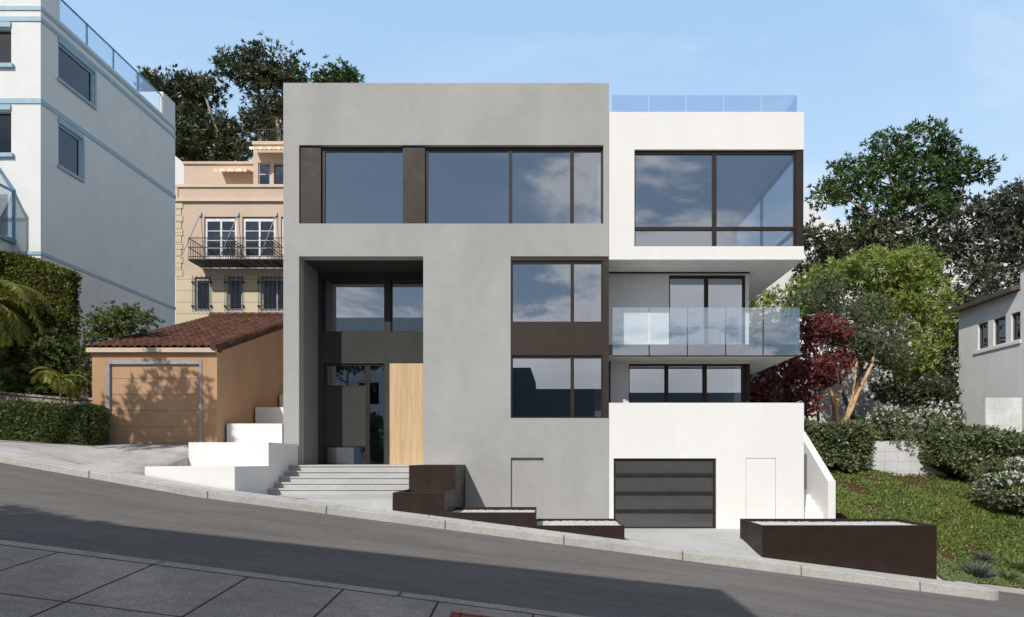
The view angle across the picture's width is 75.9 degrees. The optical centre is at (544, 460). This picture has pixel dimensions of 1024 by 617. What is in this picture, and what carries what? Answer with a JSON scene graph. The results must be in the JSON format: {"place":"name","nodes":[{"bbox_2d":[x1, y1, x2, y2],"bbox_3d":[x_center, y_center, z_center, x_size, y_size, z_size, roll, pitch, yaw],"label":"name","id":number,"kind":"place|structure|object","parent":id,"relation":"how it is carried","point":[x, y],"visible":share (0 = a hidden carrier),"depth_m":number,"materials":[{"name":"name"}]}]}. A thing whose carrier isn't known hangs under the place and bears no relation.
{"place":"outdoors","nodes":[
{"label":"outdoors","id":0,"kind":"place"},
{"bbox_2d":[0,440,188,475],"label":"driveway","id":1,"kind":"structure","parent":0,"point":[134,458],"depth_m":17.14,"materials":[{"name":"concrete"}]},
{"bbox_2d":[0,398,112,445],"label":"hedge","id":2,"kind":"object","parent":1,"relation":"on","point":[85,424],"visible":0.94,"depth_m":18.50,"materials":[{"name":"green plant"}]},
{"bbox_2d":[0,545,549,616],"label":"pavement","id":3,"kind":"structure","parent":0,"point":[37,583],"depth_m":6.59,"materials":[{"name":"grey concrete"}]},
{"bbox_2d":[450,611,491,616],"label":"brick paving","id":4,"kind":"structure","parent":3,"relation":"on","point":[456,614],"depth_m":6.92,"materials":[{"name":"red brick"}]},
{"bbox_2d":[0,450,975,587],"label":"pavement","id":5,"kind":"structure","parent":0,"point":[92,468],"depth_m":15.43,"materials":[{"name":"grey concrete"}]},
{"bbox_2d":[251,465,408,509],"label":"entry steps","id":6,"kind":"structure","parent":5,"relation":"on","point":[373,486],"depth_m":18.15,"materials":[{"name":"concrete"}]},
{"bbox_2d":[393,489,454,516],"bbox_3d":[-3.027,1.144,16.750,1.250,0.741,1.893,0,0,0],"label":"steel planter","id":7,"kind":"object","parent":5,"relation":"on","point":[437,502],"visible":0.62,"depth_m":15.80,"materials":[{"name":"brown metal"}]},
{"bbox_2d":[409,465,464,506],"bbox_3d":[-3.025,0.820,18.845,1.250,1.381,2.290,0,0,0],"label":"steel planter","id":8,"kind":"object","parent":5,"relation":"on","point":[436,476],"visible":0.55,"depth_m":17.70,"materials":[{"name":"brown metal"}]},
{"bbox_2d":[445,507,536,528],"bbox_3d":[-1.300,1.524,16.727,2.195,0.540,1.847,0,0,0],"label":"steel planter","id":9,"kind":"object","parent":5,"relation":"on","point":[525,519],"visible":0.64,"depth_m":15.80,"materials":[{"name":"brown metal"}]},
{"bbox_2d":[453,510,534,511],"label":"gravel","id":10,"kind":"structure","parent":9,"relation":"in","point":[494,511],"depth_m":17.16,"materials":[{"name":"white gravel"}]},
{"bbox_2d":[536,519,624,539],"bbox_3d":[0.871,1.817,16.727,2.139,0.498,1.847,0,0,0],"label":"steel planter","id":11,"kind":"object","parent":5,"relation":"on","point":[613,531],"visible":0.69,"depth_m":15.80,"materials":[{"name":"brown metal"}]},
{"bbox_2d":[537,521,619,524],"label":"gravel","id":12,"kind":"structure","parent":11,"relation":"in","point":[577,523],"depth_m":16.95,"materials":[{"name":"white gravel"}]},
{"bbox_2d":[0,462,1023,616],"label":"road","id":13,"kind":"structure","parent":0,"point":[47,508],"depth_m":11.01,"materials":[{"name":"grey asphalt"}]},
{"bbox_2d":[0,540,590,616],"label":"kerb","id":14,"kind":"structure","parent":13,"relation":"on","point":[280,578],"depth_m":7.38,"materials":[{"name":"concrete"}]},
{"bbox_2d":[0,454,998,599],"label":"kerb","id":15,"kind":"structure","parent":13,"relation":"on","point":[939,588],"depth_m":14.90,"materials":[{"name":"concrete"}]},
{"bbox_2d":[60,0,1023,392],"label":"sky","id":16,"kind":"structure","parent":0,"point":[855,69],"materials":[{"name":"blue"}]},
{"bbox_2d":[625,528,940,579],"bbox_3d":[3.550,2.121,18.050,12.100,1.537,4.500,0,0,0],"label":"garage apron","id":17,"kind":"object","parent":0,"point":[722,540],"visible":0.3,"depth_m":17.48,"materials":[{"name":"concrete"}]},
{"bbox_2d":[804,431,835,518],"bbox_3d":[8.424,0.210,23.500,0.952,4.500,7.000,0,0,0],"label":"side stair","id":18,"kind":"object","parent":17,"relation":"on","point":[819,492],"visible":0.1,"depth_m":20.68,"materials":[{"name":"white paint"}]},
{"bbox_2d":[740,519,936,578],"bbox_3d":[7.365,2.293,16.701,4.210,1.459,1.797,0,0,0],"label":"steel planter","id":19,"kind":"object","parent":17,"relation":"on","point":[908,550],"visible":0.76,"depth_m":15.80,"materials":[{"name":"brown metal"}]},
{"bbox_2d":[750,521,911,524],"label":"gravel","id":20,"kind":"structure","parent":19,"relation":"in","point":[828,523],"depth_m":17.07,"materials":[{"name":"white gravel"}]},
{"bbox_2d":[836,511,846,518],"bbox_3d":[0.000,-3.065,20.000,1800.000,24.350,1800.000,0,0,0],"label":"ground","id":21,"kind":"structure","parent":0,"point":[839,516],"depth_m":31.37,"materials":[{"name":"green plant"}]},
{"bbox_2d":[0,0,175,397],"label":"blue trimmed building","id":22,"kind":"structure","parent":21,"relation":"on","point":[87,161],"depth_m":24.15,"materials":[{"name":"paint"}]},
{"bbox_2d":[0,22,13,67],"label":"window","id":23,"kind":"structure","parent":22,"relation":"in","point":[5,35],"depth_m":22.15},
{"bbox_2d":[0,104,13,157],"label":"window","id":24,"kind":"structure","parent":22,"relation":"in","point":[5,117],"depth_m":22.15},
{"bbox_2d":[0,168,15,262],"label":"bay window","id":25,"kind":"structure","parent":22,"relation":"in","point":[6,242],"depth_m":21.94,"materials":[{"name":"white glass"}]},
{"bbox_2d":[57,118,84,182],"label":"window","id":26,"kind":"structure","parent":22,"relation":"in","point":[69,145],"depth_m":23.49,"materials":[{"name":"blue glass"}]},
{"bbox_2d":[57,37,96,109],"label":"window","id":27,"kind":"structure","parent":22,"relation":"in","point":[76,77],"depth_m":23.75,"materials":[{"name":"blue glass"}]},
{"bbox_2d":[175,156,183,323],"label":"building","id":28,"kind":"structure","parent":21,"relation":"on","point":[179,172],"depth_m":44.00,"materials":[{"name":"paint"}]},
{"bbox_2d":[86,312,282,443],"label":"garage","id":29,"kind":"structure","parent":21,"relation":"on","point":[211,376],"depth_m":19.55,"materials":[{"name":"paint"}]},
{"bbox_2d":[111,364,198,443],"bbox_3d":[-11.583,-1.627,19.585,2.671,2.474,0.070,0,0,0],"label":"door","id":30,"kind":"structure","parent":29,"relation":"in","point":[151,403],"depth_m":19.55,"materials":[{"name":"paint"}]},
{"bbox_2d":[133,63,249,160],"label":"magnolia tree","id":31,"kind":"object","parent":21,"relation":"on","point":[197,132],"visible":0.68,"depth_m":45.27,"materials":[{"name":"green plant"}]},
{"bbox_2d":[145,394,297,493],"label":"stepped wall","id":32,"kind":"structure","parent":21,"relation":"on","point":[259,456],"depth_m":17.80,"materials":[{"name":"white paint"}]},
{"bbox_2d":[175,129,282,323],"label":"tan building","id":33,"kind":"structure","parent":21,"relation":"on","point":[229,241],"depth_m":38.00,"materials":[{"name":"paint"}]},
{"bbox_2d":[191,275,211,311],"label":"barred window","id":34,"kind":"structure","parent":33,"relation":"in","point":[203,285],"depth_m":38.06,"materials":[{"name":"grey metal"}]},
{"bbox_2d":[205,218,236,257],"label":"french window","id":35,"kind":"structure","parent":33,"relation":"in","point":[214,227],"depth_m":38.14,"materials":[{"name":"white glass"}]},
{"bbox_2d":[214,169,252,171],"bbox_3d":[-18.948,-17.640,40.040,1.952,0.410,0.912,0,0,0],"label":"awning","id":36,"kind":"object","parent":33,"relation":"attached to","point":[231,170],"visible":0.99,"depth_m":39.58,"materials":[{"name":"fabric"}]},
{"bbox_2d":[224,275,244,311],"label":"barred window","id":37,"kind":"structure","parent":33,"relation":"in","point":[235,285],"depth_m":38.11,"materials":[{"name":"grey metal"}]},
{"bbox_2d":[243,218,274,257],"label":"french window","id":38,"kind":"structure","parent":33,"relation":"in","point":[252,227],"depth_m":38.14,"materials":[{"name":"white glass"}]},
{"bbox_2d":[249,146,282,149],"bbox_3d":[-16.215,-18.691,39.440,2.679,0.410,0.912,0,0,0],"label":"awning","id":39,"kind":"object","parent":33,"relation":"attached to","point":[266,147],"visible":0.75,"depth_m":38.98,"materials":[{"name":"fabric"}]},
{"bbox_2d":[257,275,282,311],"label":"barred window","id":40,"kind":"structure","parent":33,"relation":"in","point":[271,288],"depth_m":38.11,"materials":[{"name":"grey metal"}]},
{"bbox_2d":[259,163,282,183],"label":"terrace door","id":41,"kind":"structure","parent":33,"relation":"in","point":[264,168],"depth_m":40.13,"materials":[{"name":"grey metal"}]},
{"bbox_2d":[282,218,282,257],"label":"french window","id":42,"kind":"structure","parent":33,"relation":"in","point":[282,218],"depth_m":38.10,"materials":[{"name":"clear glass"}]},
{"bbox_2d":[201,31,316,160],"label":"magnolia tree","id":43,"kind":"object","parent":21,"relation":"on","point":[260,113],"visible":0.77,"depth_m":44.33,"materials":[{"name":"green plant"}]},
{"bbox_2d":[299,54,364,82],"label":"magnolia tree","id":44,"kind":"object","parent":21,"relation":"on","point":[339,75],"visible":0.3,"depth_m":47.27,"materials":[{"name":"green plant"}]},
{"bbox_2d":[283,83,803,528],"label":"modern house","id":45,"kind":"structure","parent":21,"relation":"on","point":[540,296],"depth_m":20.06,"materials":[{"name":"grey paint"}]},
{"bbox_2d":[324,364,366,464],"bbox_3d":[-6.597,-1.525,21.768,1.402,3.366,0.085,0,0,0],"label":"front door","id":46,"kind":"structure","parent":45,"relation":"in","point":[345,406],"depth_m":21.73,"materials":[{"name":"brown metal"}]},
{"bbox_2d":[321,277,383,331],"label":"window","id":47,"kind":"structure","parent":45,"relation":"in","point":[323,279],"depth_m":21.75,"materials":[{"name":"brown metal"}]},
{"bbox_2d":[322,147,402,223],"bbox_3d":[-5.578,-8.427,20.165,2.506,2.396,0.070,0,0,0],"label":"window","id":48,"kind":"structure","parent":45,"relation":"in","point":[325,150],"depth_m":20.13,"materials":[{"name":"brown metal"}]},
{"bbox_2d":[391,277,422,331],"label":"window","id":49,"kind":"structure","parent":45,"relation":"in","point":[392,278],"depth_m":21.75,"materials":[{"name":"brown metal"}]},
{"bbox_2d":[425,147,602,223],"bbox_3d":[-0.916,-8.427,20.165,5.456,2.396,0.070,0,0,0],"label":"window","id":50,"kind":"structure","parent":45,"relation":"in","point":[510,150],"depth_m":20.13,"materials":[{"name":"brown metal"}]},
{"bbox_2d":[511,458,542,518],"bbox_3d":[-0.521,1.038,20.120,1.000,2.243,0.060,0,0,0],"label":"service door","id":51,"kind":"structure","parent":45,"relation":"in","point":[526,473],"depth_m":20.09,"materials":[{"name":"grey paint"}]},
{"bbox_2d":[512,261,602,321],"bbox_3d":[0.401,-5.169,20.090,2.777,1.871,0.060,0,0,0],"label":"window","id":52,"kind":"structure","parent":45,"relation":"in","point":[572,263],"depth_m":20.06,"materials":[{"name":"brown metal"}]},
{"bbox_2d":[512,356,602,416],"bbox_3d":[0.401,-2.262,20.090,2.777,1.892,0.060,0,0,0],"label":"window","id":53,"kind":"structure","parent":45,"relation":"in","point":[572,358],"depth_m":20.06,"materials":[{"name":"brown metal"}]},
{"bbox_2d":[614,458,715,527],"bbox_3d":[3.693,1.010,20.110,3.135,2.146,0.060,0,0,0],"label":"garage door","id":54,"kind":"structure","parent":45,"relation":"in","point":[649,492],"depth_m":20.11,"materials":[{"name":"grey glass"}]},
{"bbox_2d":[629,364,745,402],"bbox_3d":[4.660,-1.940,21.380,3.818,2.400,0.080,0,0,0],"label":"window","id":55,"kind":"structure","parent":45,"relation":"in","point":[704,366],"depth_m":21.34,"materials":[{"name":"brown metal"}]},
{"bbox_2d":[669,275,744,343],"bbox_3d":[5.323,-4.793,21.460,2.494,2.507,0.080,0,0,0],"label":"window","id":56,"kind":"structure","parent":45,"relation":"in","point":[705,277],"depth_m":21.42,"materials":[{"name":"brown metal"}]},
{"bbox_2d":[634,151,794,245],"bbox_3d":[5.234,-8.021,20.140,4.948,2.958,0.080,0,0,0],"label":"window","id":57,"kind":"structure","parent":45,"relation":"in","point":[714,228],"depth_m":20.10,"materials":[{"name":"brown metal"}]},
{"bbox_2d":[746,458,774,518],"bbox_3d":[6.625,0.976,20.062,0.889,2.069,0.055,0,0,0],"label":"flush door","id":58,"kind":"structure","parent":45,"relation":"in","point":[760,472],"depth_m":20.04,"materials":[{"name":"white paint"}]},
{"bbox_2d":[733,155,792,245],"bbox_3d":[7.778,-8.021,23.605,0.080,2.958,6.590,0,0,0],"label":"window","id":59,"kind":"structure","parent":45,"relation":"in","point":[760,198],"depth_m":23.40,"materials":[{"name":"metal"}]},
{"bbox_2d":[749,267,795,343],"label":"pale building","id":60,"kind":"structure","parent":21,"relation":"on","point":[782,280],"depth_m":42.00,"materials":[{"name":"white paint"}]},
{"bbox_2d":[775,213,965,346],"bbox_3d":[18.285,-7.827,36.308,11.526,11.539,4.604,0,0,-10],"label":"magnolia tree","id":61,"kind":"object","parent":21,"relation":"on","point":[868,235],"visible":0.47,"depth_m":35.18,"materials":[{"name":"green plant"}]},
{"bbox_2d":[803,114,1007,352],"bbox_3d":[19.940,-10.788,37.026,11.526,17.363,4.710,0,0,0],"label":"magnolia tree","id":62,"kind":"object","parent":21,"relation":"on","point":[900,160],"visible":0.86,"depth_m":36.30,"materials":[{"name":"green plant"}]},
{"bbox_2d":[925,174,1023,349],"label":"magnolia tree","id":63,"kind":"object","parent":21,"relation":"on","point":[1004,218],"visible":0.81,"depth_m":33.56,"materials":[{"name":"green plant"}]},
{"bbox_2d":[834,472,1023,588],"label":"grass bank","id":64,"kind":"structure","parent":0,"point":[852,486],"depth_m":21.66,"materials":[{"name":"plant"}]},
{"bbox_2d":[804,417,877,473],"bbox_3d":[10.511,-0.602,24.150,3.302,2.182,2.036,0,0,0],"label":"hedge","id":65,"kind":"object","parent":64,"relation":"on","point":[845,446],"visible":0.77,"depth_m":23.50,"materials":[{"name":"green plant"}]},
{"bbox_2d":[827,441,954,478],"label":"retaining wall","id":66,"kind":"structure","parent":64,"relation":"on","point":[902,458],"depth_m":24.00,"materials":[{"name":"white concrete"}]},
{"bbox_2d":[828,468,1023,586],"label":"ground cover","id":67,"kind":"object","parent":64,"relation":"on","point":[949,501],"visible":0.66,"depth_m":20.42,"materials":[{"name":"green plant"}]},
{"bbox_2d":[853,518,1023,588],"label":"pale ground cover","id":68,"kind":"object","parent":64,"relation":"on","point":[945,572],"visible":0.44,"depth_m":17.26,"materials":[{"name":"green plant"}]},
{"bbox_2d":[917,424,1023,479],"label":"hedge","id":69,"kind":"object","parent":64,"relation":"on","point":[962,453],"visible":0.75,"depth_m":23.36,"materials":[{"name":"green plant"}]},
{"bbox_2d":[956,557,1000,580],"bbox_3d":[11.680,2.950,17.716,1.255,0.677,1.204,0,0,0],"label":"lavender plant","id":70,"kind":"object","parent":64,"relation":"on","point":[982,571],"visible":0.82,"depth_m":17.50,"materials":[{"name":"green plant"}]},
{"bbox_2d":[969,549,998,564],"bbox_3d":[12.499,2.728,18.670,0.842,0.437,0.862,0,0,0],"label":"lavender plant","id":71,"kind":"object","parent":64,"relation":"on","point":[987,556],"visible":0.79,"depth_m":18.54,"materials":[{"name":"green plant"}]},
{"bbox_2d":[966,456,1023,513],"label":"flowering bush","id":72,"kind":"object","parent":64,"relation":"on","point":[995,480],"visible":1,"depth_m":20.59,"materials":[{"name":"green plant"}]},
{"bbox_2d":[981,398,1021,441],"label":"block pier","id":73,"kind":"structure","parent":64,"relation":"on","point":[1005,413],"depth_m":23.60,"materials":[{"name":"white concrete"}]},
{"bbox_2d":[991,566,1023,583],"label":"grass tuft","id":74,"kind":"object","parent":64,"relation":"on","point":[1014,576],"visible":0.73,"depth_m":17.54,"materials":[{"name":"green plant"}]},
{"bbox_2d":[1005,554,1023,572],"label":"grass tuft","id":75,"kind":"object","parent":64,"relation":"on","point":[1017,564],"visible":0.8,"depth_m":18.34,"materials":[{"name":"green plant"}]},
{"bbox_2d":[956,581,989,588],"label":"pavement end","id":76,"kind":"structure","parent":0,"point":[978,586],"depth_m":15.55,"materials":[{"name":"grey concrete"}]},
{"bbox_2d":[997,591,1023,603],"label":"side road","id":77,"kind":"structure","parent":0,"point":[1011,597],"depth_m":15.96,"materials":[{"name":"concrete"}]},
{"bbox_2d":[979,584,1023,593],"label":"kerb","id":78,"kind":"structure","parent":77,"relation":"on","point":[1010,589],"depth_m":17.06,"materials":[{"name":"concrete"}]},
{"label":"upper garden","id":79,"kind":"structure","parent":0,"visible":0},
{"bbox_2d":[749,309,861,421],"bbox_3d":[9.603,-3.471,25.334,5.536,4.716,2.874,0,0,0],"label":"red leaf tree","id":80,"kind":"object","parent":79,"relation":"on","point":[802,371],"visible":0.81,"depth_m":24.87,"materials":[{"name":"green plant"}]},
{"bbox_2d":[750,355,955,429],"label":"concrete wall","id":81,"kind":"structure","parent":79,"relation":"on","point":[864,404],"depth_m":31.00,"materials":[{"name":"grey concrete"}]},
{"bbox_2d":[787,267,921,419],"bbox_3d":[13.003,-4.765,27.622,5.581,7.091,3.014,0,0,0],"label":"leaved tree","id":82,"kind":"object","parent":79,"relation":"on","point":[831,290],"visible":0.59,"depth_m":27.30,"materials":[{"name":"green plant"}]},
{"bbox_2d":[749,241,969,428],"bbox_3d":[14.011,-5.549,30.415,10.926,8.933,4.177,0,0,17],"label":"leafy tree","id":83,"kind":"object","parent":79,"relation":"on","point":[906,285],"visible":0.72,"depth_m":29.09,"materials":[{"name":"green plant"}]},
{"bbox_2d":[818,315,902,422],"bbox_3d":[12.641,-3.558,26.364,3.534,4.844,2.078,0,0,0],"label":"crape myrtle tree","id":84,"kind":"object","parent":79,"relation":"on","point":[875,347],"visible":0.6,"depth_m":26.25,"materials":[{"name":"beige plant"}]},
{"bbox_2d":[857,400,971,446],"bbox_3d":[14.071,-1.261,24.887,4.072,2.064,3.263,0,0,-34],"label":"flowering bush","id":85,"kind":"object","parent":79,"relation":"on","point":[889,425],"visible":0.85,"depth_m":24.39,"materials":[{"name":"green plant"}]},
{"bbox_2d":[865,340,965,426],"bbox_3d":[16.176,-2.713,27.842,5.063,5.089,2.474,0,0,0],"label":"evergreen shrub","id":86,"kind":"object","parent":79,"relation":"on","point":[923,393],"visible":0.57,"depth_m":27.58,"materials":[{"name":"green plant"}]},
{"bbox_2d":[945,265,1023,433],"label":"white side house","id":87,"kind":"structure","parent":79,"relation":"on","point":[991,342],"depth_m":25.49,"materials":[{"name":"paint"}]},
{"bbox_2d":[980,322,987,348],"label":"window","id":88,"kind":"structure","parent":87,"relation":"in","point":[984,326],"depth_m":26.07,"materials":[{"name":"blue glass"}]},
{"bbox_2d":[995,316,1005,344],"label":"window","id":89,"kind":"structure","parent":87,"relation":"in","point":[1000,323],"depth_m":25.16,"materials":[{"name":"blue glass"}]},
{"bbox_2d":[1013,312,1019,340],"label":"window","id":90,"kind":"structure","parent":87,"relation":"in","point":[1016,316],"depth_m":24.30,"materials":[{"name":"glass"}]},
{"label":"yard soil","id":91,"kind":"structure","parent":0,"visible":0},
{"bbox_2d":[0,279,58,359],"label":"palm tree","id":92,"kind":"object","parent":91,"relation":"on","point":[7,313],"visible":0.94,"depth_m":20.19,"materials":[{"name":"green plant"}]},
{"bbox_2d":[0,250,83,397],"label":"ivy wall","id":93,"kind":"structure","parent":91,"relation":"on","point":[56,285],"depth_m":21.51,"materials":[{"name":"green plant"}]},
{"bbox_2d":[0,324,91,397],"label":"broadleaf shrub","id":94,"kind":"object","parent":91,"relation":"on","point":[17,384],"visible":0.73,"depth_m":20.53,"materials":[{"name":"green plant"}]},
{"bbox_2d":[0,391,91,403],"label":"stone wall","id":95,"kind":"structure","parent":91,"relation":"on","point":[9,396],"depth_m":20.20,"materials":[{"name":"grey stone"}]},
{"bbox_2d":[30,366,91,402],"bbox_3d":[-14.791,-1.625,19.918,1.528,2.372,1.534,0,0,20],"label":"palm tree","id":96,"kind":"object","parent":91,"relation":"on","point":[63,379],"visible":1,"depth_m":19.82,"materials":[{"name":"green plant"}]},
{"bbox_2d":[64,300,165,397],"bbox_3d":[-13.673,-2.800,20.997,3.183,4.730,1.593,0,0,0],"label":"tree","id":97,"kind":"object","parent":91,"relation":"on","point":[121,327],"visible":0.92,"depth_m":20.73,"materials":[{"name":"green plant"}]}
]}

